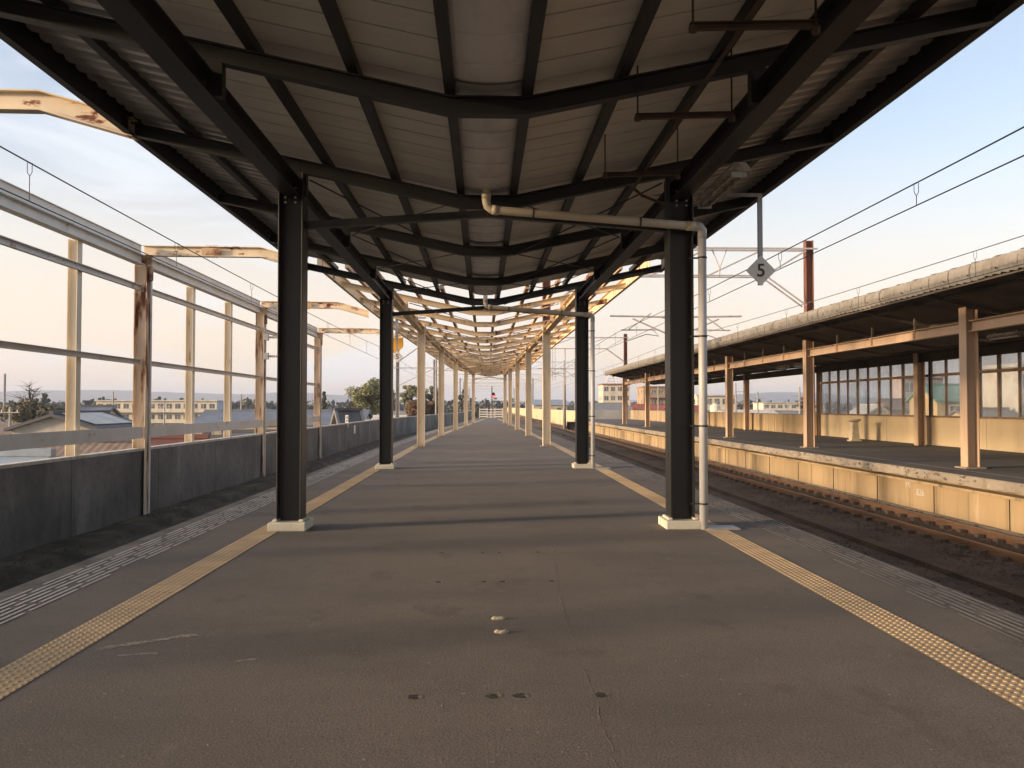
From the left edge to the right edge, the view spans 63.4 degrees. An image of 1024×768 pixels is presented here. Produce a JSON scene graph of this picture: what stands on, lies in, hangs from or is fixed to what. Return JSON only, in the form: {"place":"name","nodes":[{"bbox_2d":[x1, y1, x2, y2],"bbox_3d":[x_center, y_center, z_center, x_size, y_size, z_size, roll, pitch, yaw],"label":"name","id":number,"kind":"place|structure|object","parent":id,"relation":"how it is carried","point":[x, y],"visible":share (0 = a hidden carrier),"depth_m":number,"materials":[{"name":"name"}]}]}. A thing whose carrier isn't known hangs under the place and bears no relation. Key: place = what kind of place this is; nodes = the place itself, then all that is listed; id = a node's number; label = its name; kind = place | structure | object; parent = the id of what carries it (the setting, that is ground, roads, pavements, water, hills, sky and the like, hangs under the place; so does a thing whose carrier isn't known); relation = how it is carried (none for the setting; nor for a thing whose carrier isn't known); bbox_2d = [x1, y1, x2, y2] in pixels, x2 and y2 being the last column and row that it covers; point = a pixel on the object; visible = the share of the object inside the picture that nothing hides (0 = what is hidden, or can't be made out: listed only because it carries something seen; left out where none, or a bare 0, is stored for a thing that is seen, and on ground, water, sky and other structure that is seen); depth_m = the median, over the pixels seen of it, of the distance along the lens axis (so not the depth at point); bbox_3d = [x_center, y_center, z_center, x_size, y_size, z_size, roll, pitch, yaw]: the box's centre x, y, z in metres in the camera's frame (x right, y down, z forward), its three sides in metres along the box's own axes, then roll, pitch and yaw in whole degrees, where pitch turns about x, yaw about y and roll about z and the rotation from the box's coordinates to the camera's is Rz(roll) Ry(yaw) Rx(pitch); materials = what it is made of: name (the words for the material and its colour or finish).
{"place":"outdoors","nodes":[
{"label":"outdoors","id":0,"kind":"place"},
{"bbox_2d":[0,448,57,463],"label":"shed","id":1,"kind":"structure","parent":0,"point":[12,456],"depth_m":22.63,"materials":[{"name":"grey metal"}]},
{"bbox_2d":[3,410,131,433],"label":"gable house","id":2,"kind":"structure","parent":0,"point":[52,421],"depth_m":54.01,"materials":[{"name":"grey"}]},
{"bbox_2d":[80,405,125,417],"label":"tiled house","id":3,"kind":"structure","parent":0,"point":[113,409],"depth_m":85.43,"materials":[{"name":"grey"}]},
{"bbox_2d":[94,400,223,425],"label":"apartment block","id":4,"kind":"structure","parent":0,"point":[174,412],"depth_m":226.77,"materials":[{"name":"beige concrete"}]},
{"bbox_2d":[151,434,209,445],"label":"metal roof house","id":5,"kind":"structure","parent":0,"point":[162,440],"depth_m":37.60,"materials":[{"name":"red metal"}]},
{"bbox_2d":[220,429,276,434],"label":"tiled house","id":6,"kind":"structure","parent":0,"point":[242,431],"depth_m":49.05,"materials":[{"name":"brown tile"}]},
{"bbox_2d":[330,408,364,424],"bbox_3d":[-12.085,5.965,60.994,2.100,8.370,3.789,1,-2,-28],"label":"grey roof house","id":7,"kind":"structure","parent":0,"point":[353,414],"depth_m":60.84,"materials":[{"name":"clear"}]},
{"bbox_2d":[371,415,406,419],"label":"pale roof house","id":8,"kind":"structure","parent":0,"point":[377,417],"depth_m":90.36,"materials":[{"name":"white"}]},
{"bbox_2d":[393,411,406,414],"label":"house","id":9,"kind":"structure","parent":0,"point":[401,413],"depth_m":322.21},
{"bbox_2d":[0,390,877,407],"bbox_3d":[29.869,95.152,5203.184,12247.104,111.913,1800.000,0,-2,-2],"label":"hills","id":10,"kind":"structure","parent":0,"point":[56,396],"depth_m":4906.12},
{"bbox_2d":[10,462,939,569],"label":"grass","id":11,"kind":"structure","parent":0,"point":[187,513],"depth_m":15.43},
{"bbox_2d":[0,412,1023,615],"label":"track bed","id":12,"kind":"object","parent":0,"point":[115,535],"visible":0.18,"depth_m":17.16,"materials":[{"name":"gravel"}]},
{"bbox_2d":[0,89,401,514],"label":"steel screen","id":13,"kind":"object","parent":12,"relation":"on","point":[140,433],"visible":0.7,"depth_m":19.97,"materials":[{"name":"beige"}]},
{"bbox_2d":[0,409,475,558],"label":"concrete wall","id":14,"kind":"structure","parent":12,"relation":"on","point":[45,501],"depth_m":19.00,"materials":[{"name":"concrete"}]},
{"bbox_2d":[434,358,452,413],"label":"line pole","id":15,"kind":"object","parent":12,"relation":"on","point":[435,370],"visible":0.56,"depth_m":115.64,"materials":[{"name":"concrete"}]},
{"bbox_2d":[490,386,494,417],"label":"railway signal","id":16,"kind":"object","parent":12,"relation":"on","point":[493,395],"visible":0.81,"depth_m":111.91,"materials":[{"name":"grey"}]},
{"bbox_2d":[463,381,525,411],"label":"catenary gantry","id":17,"kind":"object","parent":12,"relation":"on","point":[496,383],"visible":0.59,"depth_m":262.17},
{"bbox_2d":[459,378,533,411],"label":"catenary gantry","id":18,"kind":"object","parent":12,"relation":"on","point":[460,379],"visible":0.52,"depth_m":222.23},
{"bbox_2d":[458,374,541,382],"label":"catenary gantry","id":19,"kind":"object","parent":12,"relation":"on","point":[507,379],"visible":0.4,"depth_m":186.00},
{"bbox_2d":[433,359,574,400],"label":"catenary gantry","id":20,"kind":"object","parent":12,"relation":"on","point":[490,364],"visible":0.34,"depth_m":135.67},
{"bbox_2d":[393,333,628,420],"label":"catenary gantry","id":21,"kind":"object","parent":12,"relation":"on","point":[625,337],"visible":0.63,"depth_m":85.83,"materials":[{"name":"metal"}]},
{"bbox_2d":[0,146,459,392],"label":"overhead wire","id":22,"kind":"object","parent":21,"relation":"hanging from","point":[32,164],"visible":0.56,"depth_m":13.49,"materials":[{"name":"grey"}]},
{"bbox_2d":[536,235,1023,389],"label":"overhead wire","id":23,"kind":"object","parent":21,"relation":"hanging from","point":[858,296],"visible":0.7,"depth_m":20.13,"materials":[{"name":"grey"}]},
{"bbox_2d":[0,0,1023,767],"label":"platform","id":24,"kind":"structure","parent":12,"relation":"on","point":[356,626],"depth_m":7.01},
{"bbox_2d":[0,426,452,623],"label":"edge marking","id":25,"kind":"object","parent":24,"relation":"on","point":[145,550],"visible":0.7,"depth_m":8.24,"materials":[{"name":"white paint"}]},
{"bbox_2d":[0,419,483,699],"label":"tactile paving","id":26,"kind":"structure","parent":24,"relation":"on","point":[17,674],"depth_m":6.07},
{"bbox_2d":[317,258,649,446],"bbox_3d":[-1.567,0.125,47.188,8.386,5.290,52.800,0,-2,-2],"label":"canopy skeleton","id":27,"kind":"object","parent":24,"relation":"on","point":[466,362],"visible":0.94,"depth_m":31.10},
{"bbox_2d":[393,319,402,352],"bbox_3d":[-4.652,-1.979,33.189,0.600,1.450,0.120,0,-2,-2],"label":"orange board","id":28,"kind":"object","parent":27,"relation":"hanging from","point":[400,343],"visible":0.42,"depth_m":33.12,"materials":[{"name":"orange"}]},
{"bbox_2d":[393,317,425,361],"bbox_3d":[-4.056,-1.734,32.553,1.350,1.785,0.058,0,-2,-2],"label":"number sign","id":29,"kind":"object","parent":27,"relation":"attached to","point":[397,356],"visible":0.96,"depth_m":32.52,"materials":[{"name":"grey"}]},
{"bbox_2d":[479,408,502,417],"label":"end gate","id":30,"kind":"structure","parent":24,"relation":"on","point":[487,409],"depth_m":106.88,"materials":[{"name":"beige"}]},
{"bbox_2d":[491,616,505,619],"bbox_3d":[-0.095,1.651,5.838,0.101,0.033,0.038,0,-2,-2],"label":"rubber stub","id":31,"kind":"object","parent":24,"relation":"on","point":[498,618],"visible":1,"depth_m":5.83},
{"bbox_2d":[494,629,508,633],"bbox_3d":[-0.069,1.642,5.490,0.100,0.033,0.043,0,-2,-2],"label":"rubber stub","id":32,"kind":"object","parent":24,"relation":"on","point":[504,631],"visible":1,"depth_m":5.48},
{"bbox_2d":[483,295,610,468],"bbox_3d":[0.836,-0.082,20.078,3.076,4.248,0.300,0,-2,-2],"label":"drain pipe","id":33,"kind":"object","parent":24,"relation":"attached to","point":[555,312],"visible":0.98,"depth_m":20.02,"materials":[{"name":"plastic"}]},
{"bbox_2d":[482,188,740,529],"bbox_3d":[1.195,-0.349,10.188,3.136,4.248,0.300,0,-2,-2],"label":"drain pipe","id":34,"kind":"object","parent":24,"relation":"attached to","point":[702,336],"visible":0.98,"depth_m":10.13,"materials":[{"name":"plastic"}]},
{"bbox_2d":[602,128,680,178],"bbox_3d":[1.401,-2.572,8.974,0.851,0.697,0.060,0,-2,-2],"label":"hanger bar","id":35,"kind":"object","parent":24,"relation":"hanging from","point":[675,173],"visible":0.88,"depth_m":8.97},
{"bbox_2d":[634,50,735,122],"bbox_3d":[1.496,-2.626,7.177,0.881,0.708,0.060,0,-2,-2],"label":"hanger bar","id":36,"kind":"object","parent":24,"relation":"hanging from","point":[729,115],"visible":0.88,"depth_m":7.17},
{"bbox_2d":[632,0,763,204],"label":"conduit","id":37,"kind":"object","parent":24,"relation":"attached to","point":[752,12],"visible":1,"depth_m":6.70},
{"bbox_2d":[651,193,775,284],"bbox_3d":[3.046,-2.198,12.583,1.920,1.415,0.058,0,-2,-2],"label":"number sign","id":38,"kind":"object","parent":24,"relation":"hanging from","point":[760,270],"visible":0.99,"depth_m":12.59,"materials":[{"name":"grey"}]},
{"bbox_2d":[693,162,751,208],"bbox_3d":[2.300,-2.194,9.144,0.260,0.200,1.400,0,-2,-2],"label":"strip light","id":39,"kind":"object","parent":24,"relation":"attached to","point":[729,178],"visible":1,"depth_m":8.93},
{"bbox_2d":[688,0,821,35],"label":"hanger bar","id":40,"kind":"object","parent":24,"relation":"hanging from","point":[694,27],"visible":1,"depth_m":5.47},
{"bbox_2d":[498,419,1023,709],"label":"tactile paving","id":41,"kind":"structure","parent":24,"relation":"on","point":[963,662],"depth_m":5.82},
{"bbox_2d":[524,426,1023,641],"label":"edge marking","id":42,"kind":"object","parent":24,"relation":"on","point":[864,564],"visible":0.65,"depth_m":7.42,"materials":[{"name":"paint"}]},
{"bbox_2d":[555,361,565,429],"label":"line pole","id":43,"kind":"object","parent":12,"relation":"on","point":[564,406],"visible":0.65,"depth_m":92.10,"materials":[{"name":"concrete"}]},
{"bbox_2d":[566,421,574,429],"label":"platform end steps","id":44,"kind":"structure","parent":12,"relation":"on","point":[570,425],"depth_m":92.18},
{"bbox_2d":[542,240,817,438],"bbox_3d":[7.301,-1.329,36.311,12.200,10.020,0.570,0,-2,-2],"label":"catenary gantry","id":45,"kind":"object","parent":12,"relation":"on","point":[807,249],"visible":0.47,"depth_m":36.34,"materials":[{"name":"beige"}]},
{"bbox_2d":[501,126,1023,398],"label":"overhead wire","id":46,"kind":"object","parent":45,"relation":"hanging from","point":[856,214],"visible":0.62,"depth_m":11.64,"materials":[{"name":"grey"}]},
{"bbox_2d":[512,413,1023,570],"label":"railway track","id":47,"kind":"structure","parent":12,"relation":"on","point":[1002,555],"depth_m":20.02,"materials":[{"name":"metal"}]},
{"bbox_2d":[551,429,1023,604],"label":"cable trough","id":48,"kind":"object","parent":12,"relation":"on","point":[1008,591],"visible":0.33,"depth_m":15.66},
{"bbox_2d":[562,419,1023,537],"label":"opposite platform","id":49,"kind":"structure","parent":12,"relation":"on","point":[931,480],"depth_m":24.31,"materials":[{"name":"beige concrete"}]},
{"bbox_2d":[631,410,821,435],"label":"wall","id":50,"kind":"structure","parent":49,"relation":"on","point":[783,423],"depth_m":52.18,"materials":[{"name":"beige concrete"}]},
{"bbox_2d":[602,247,1023,468],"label":"opposite canopy","id":51,"kind":"object","parent":49,"relation":"on","point":[966,317],"visible":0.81,"depth_m":26.01,"materials":[{"name":"metal"}]},
{"bbox_2d":[775,365,789,369],"bbox_3d":[12.170,-0.772,37.309,0.260,0.200,1.300,0,-2,-2],"label":"platform light","id":52,"kind":"object","parent":51,"relation":"attached to","point":[782,367],"visible":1,"depth_m":37.14,"materials":[{"name":"white"}]},
{"bbox_2d":[986,329,1023,340],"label":"platform light","id":53,"kind":"object","parent":51,"relation":"attached to","point":[994,336],"visible":1,"depth_m":21.20,"materials":[{"name":"white"}]},
{"bbox_2d":[847,419,861,440],"bbox_3d":[14.770,1.992,35.769,0.571,0.950,0.580,0,-2,-2],"label":"drinking fountain","id":54,"kind":"object","parent":49,"relation":"on","point":[854,432],"visible":1,"depth_m":35.63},
{"bbox_2d":[816,340,1023,452],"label":"window wall","id":55,"kind":"structure","parent":49,"relation":"on","point":[999,433],"depth_m":32.06,"materials":[{"name":"beige concrete"}]},
{"bbox_2d":[820,362,930,416],"bbox_3d":[15.976,0.234,37.168,0.100,2.380,10.500,0,-2,-2],"label":"window frame","id":56,"kind":"structure","parent":55,"relation":"in","point":[902,377],"depth_m":37.14,"materials":[{"name":"brown metal"}]},
{"bbox_2d":[929,353,1023,419],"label":"window frame","id":57,"kind":"structure","parent":55,"relation":"in","point":[999,370],"depth_m":28.30,"materials":[{"name":"brown metal"}]},
{"bbox_2d":[0,4,1023,400],"label":"sky","id":58,"kind":"structure","parent":0,"point":[975,99],"materials":[{"name":"blue"}]},
{"bbox_2d":[507,407,574,424],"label":"retaining wall","id":59,"kind":"structure","parent":0,"point":[556,416],"depth_m":130.24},
{"bbox_2d":[552,349,554,379],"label":"lattice post","id":60,"kind":"object","parent":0,"point":[552,364],"visible":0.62,"depth_m":92.77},
{"bbox_2d":[589,410,629,418],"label":"end wall","id":61,"kind":"structure","parent":0,"point":[608,414],"depth_m":97.42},
{"bbox_2d":[589,403,632,411],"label":"warehouse","id":62,"kind":"structure","parent":0,"point":[608,406],"depth_m":195.07,"materials":[{"name":"grey metal"}]},
{"bbox_2d":[597,384,630,403],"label":"hotel","id":63,"kind":"structure","parent":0,"point":[610,393],"depth_m":263.24,"materials":[{"name":"beige concrete"}]},
{"bbox_2d":[630,404,664,410],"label":"red roof house","id":64,"kind":"structure","parent":0,"point":[654,407],"depth_m":203.86,"materials":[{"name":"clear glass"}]},
{"bbox_2d":[636,386,664,403],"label":"apartment tower","id":65,"kind":"structure","parent":0,"point":[641,395],"depth_m":237.50,"materials":[{"name":"beige concrete"}]},
{"bbox_2d":[663,405,698,411],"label":"red roof house","id":66,"kind":"structure","parent":0,"point":[696,408],"depth_m":199.00,"materials":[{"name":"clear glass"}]},
{"bbox_2d":[694,395,738,411],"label":"office building","id":67,"kind":"structure","parent":0,"point":[717,399],"depth_m":206.76,"materials":[{"name":"beige concrete"}]},
{"bbox_2d":[718,410,778,413],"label":"yellow house","id":68,"kind":"structure","parent":0,"point":[760,411],"depth_m":174.67,"materials":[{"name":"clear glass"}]},
{"bbox_2d":[774,410,796,413],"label":"cream house","id":69,"kind":"structure","parent":0,"point":[785,411],"depth_m":185.65,"materials":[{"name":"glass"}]},
{"bbox_2d":[796,397,802,413],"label":"broadleaf tree","id":70,"kind":"object","parent":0,"point":[801,398],"visible":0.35,"depth_m":151.71,"materials":[{"name":"brown plant"}]},
{"bbox_2d":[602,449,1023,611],"bbox_3d":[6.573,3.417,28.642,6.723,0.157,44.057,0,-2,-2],"label":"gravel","id":71,"kind":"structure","parent":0,"point":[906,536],"depth_m":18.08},
{"bbox_2d":[846,404,894,414],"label":"pale house","id":72,"kind":"structure","parent":0,"point":[873,409],"depth_m":102.04,"materials":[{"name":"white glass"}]},
{"bbox_2d":[873,398,909,414],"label":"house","id":73,"kind":"structure","parent":0,"point":[897,405],"depth_m":102.93,"materials":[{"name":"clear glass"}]},
{"bbox_2d":[892,376,944,397],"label":"building","id":74,"kind":"structure","parent":0,"point":[896,388],"depth_m":120.17,"materials":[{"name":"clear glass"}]},
{"bbox_2d":[905,383,912,392],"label":"window","id":75,"kind":"structure","parent":74,"relation":"in","point":[908,386],"depth_m":119.98,"materials":[{"name":"glass"}]},
{"bbox_2d":[905,383,959,415],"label":"green roof hall","id":76,"kind":"structure","parent":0,"point":[939,397],"depth_m":92.98,"materials":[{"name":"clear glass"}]},
{"bbox_2d":[949,405,959,411],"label":"window","id":77,"kind":"structure","parent":76,"relation":"in","point":[951,407],"depth_m":91.59,"materials":[{"name":"glass"}]},
{"bbox_2d":[948,407,1018,416],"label":"yellow house","id":78,"kind":"structure","parent":0,"point":[993,412],"depth_m":77.41,"materials":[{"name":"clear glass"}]},
{"bbox_2d":[982,363,1023,416],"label":"cream block","id":79,"kind":"structure","parent":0,"point":[1009,389],"depth_m":79.73,"materials":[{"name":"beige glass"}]},
{"label":"ground","id":80,"kind":"structure","parent":0,"visible":0},
{"bbox_2d":[3,374,5,422],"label":"utility pole","id":81,"kind":"object","parent":80,"relation":"on","point":[4,393],"visible":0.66,"depth_m":107.78,"materials":[{"name":"concrete"}]},
{"bbox_2d":[0,423,18,434],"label":"tan house","id":82,"kind":"structure","parent":80,"relation":"on","point":[3,425],"depth_m":69.00,"materials":[{"name":"beige"}]},
{"bbox_2d":[0,407,19,426],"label":"utility pole","id":83,"kind":"object","parent":80,"relation":"on","point":[10,412],"visible":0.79,"depth_m":68.52,"materials":[{"name":"concrete"}]},
{"bbox_2d":[6,380,48,404],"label":"bare tree","id":84,"kind":"object","parent":80,"relation":"on","point":[29,393],"visible":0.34,"depth_m":98.05,"materials":[{"name":"brown plant"}]},
{"bbox_2d":[0,398,64,422],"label":"broadleaf tree","id":85,"kind":"object","parent":80,"relation":"on","point":[29,409],"visible":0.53,"depth_m":83.16,"materials":[{"name":"green plant"}]},
{"bbox_2d":[34,393,50,405],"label":"broadleaf tree","id":86,"kind":"object","parent":80,"relation":"on","point":[44,397],"visible":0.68,"depth_m":235.81,"materials":[{"name":"green plant"}]},
{"bbox_2d":[42,439,131,456],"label":"tiled house","id":87,"kind":"structure","parent":80,"relation":"on","point":[87,448],"depth_m":29.00,"materials":[{"name":"brown tile"}]},
{"bbox_2d":[108,391,117,404],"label":"utility pole","id":88,"kind":"object","parent":80,"relation":"on","point":[112,396],"visible":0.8,"depth_m":157.45,"materials":[{"name":"concrete"}]},
{"bbox_2d":[210,435,239,438],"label":"tiled house","id":89,"kind":"structure","parent":80,"relation":"on","point":[215,436],"depth_m":40.35,"materials":[{"name":"brown tile"}]},
{"bbox_2d":[234,394,247,408],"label":"utility pole","id":90,"kind":"object","parent":80,"relation":"on","point":[241,396],"visible":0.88,"depth_m":178.03,"materials":[{"name":"concrete"}]},
{"bbox_2d":[244,399,251,408],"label":"broadleaf tree","id":91,"kind":"object","parent":80,"relation":"on","point":[246,403],"visible":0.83,"depth_m":415.56,"materials":[{"name":"green plant"}]},
{"bbox_2d":[194,409,372,434],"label":"long roof house","id":92,"kind":"structure","parent":80,"relation":"on","point":[210,415],"depth_m":99.91,"materials":[{"name":"grey"}]},
{"bbox_2d":[322,391,327,408],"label":"conifer tree","id":93,"kind":"object","parent":80,"relation":"on","point":[324,399],"visible":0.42,"depth_m":148.79,"materials":[{"name":"green plant"}]},
{"bbox_2d":[344,402,355,407],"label":"broadleaf tree","id":94,"kind":"object","parent":80,"relation":"on","point":[351,404],"visible":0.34,"depth_m":187.95,"materials":[{"name":"green plant"}]},
{"bbox_2d":[344,377,400,415],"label":"broadleaf tree","id":95,"kind":"object","parent":80,"relation":"on","point":[365,395],"visible":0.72,"depth_m":137.11,"materials":[{"name":"green plant"}]},
{"bbox_2d":[399,384,416,407],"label":"broadleaf tree","id":96,"kind":"object","parent":80,"relation":"on","point":[409,393],"visible":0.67,"depth_m":149.08,"materials":[{"name":"green plant"}]},
{"bbox_2d":[403,399,428,415],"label":"broadleaf tree","id":97,"kind":"object","parent":80,"relation":"on","point":[411,410],"visible":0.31,"depth_m":123.78,"materials":[{"name":"brown plant"}]},
{"bbox_2d":[0,397,855,414],"bbox_3d":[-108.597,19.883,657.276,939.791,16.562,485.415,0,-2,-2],"label":"wood","id":98,"kind":"object","parent":80,"relation":"on","point":[448,406],"visible":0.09,"depth_m":463.85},
{"bbox_2d":[425,386,444,401],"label":"broadleaf tree","id":99,"kind":"object","parent":80,"relation":"on","point":[429,397],"visible":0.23,"depth_m":148.91,"materials":[{"name":"green plant"}]},
{"bbox_2d":[427,401,444,414],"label":"broadleaf tree","id":100,"kind":"object","parent":80,"relation":"on","point":[431,406],"visible":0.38,"depth_m":127.11,"materials":[{"name":"brown plant"}]},
{"bbox_2d":[458,389,463,411],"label":"broadleaf tree","id":101,"kind":"object","parent":80,"relation":"on","point":[460,405],"visible":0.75,"depth_m":169.46,"materials":[{"name":"green plant"}]},
{"bbox_2d":[532,400,568,409],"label":"factory","id":102,"kind":"structure","parent":80,"relation":"on","point":[555,404],"depth_m":205.44,"materials":[{"name":"white concrete"}]},
{"bbox_2d":[653,387,663,410],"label":"utility pole","id":103,"kind":"object","parent":80,"relation":"on","point":[658,393],"visible":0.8,"depth_m":170.97,"materials":[{"name":"concrete"}]},
{"bbox_2d":[710,403,719,411],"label":"water tank","id":104,"kind":"object","parent":80,"relation":"on","point":[714,407],"visible":0.42,"depth_m":180.62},
{"bbox_2d":[735,383,742,411],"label":"utility pole","id":105,"kind":"object","parent":80,"relation":"on","point":[735,398],"visible":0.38,"depth_m":151.32,"materials":[{"name":"concrete"}]},
{"bbox_2d":[752,392,762,412],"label":"utility pole","id":106,"kind":"object","parent":80,"relation":"on","point":[757,402],"visible":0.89,"depth_m":151.40,"materials":[{"name":"concrete"}]},
{"bbox_2d":[753,402,825,414],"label":"school building","id":107,"kind":"structure","parent":80,"relation":"on","point":[773,406],"depth_m":321.44,"materials":[{"name":"white concrete"}]},
{"bbox_2d":[790,387,802,413],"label":"utility pole","id":108,"kind":"object","parent":80,"relation":"on","point":[799,400],"visible":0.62,"depth_m":141.54,"materials":[{"name":"concrete"}]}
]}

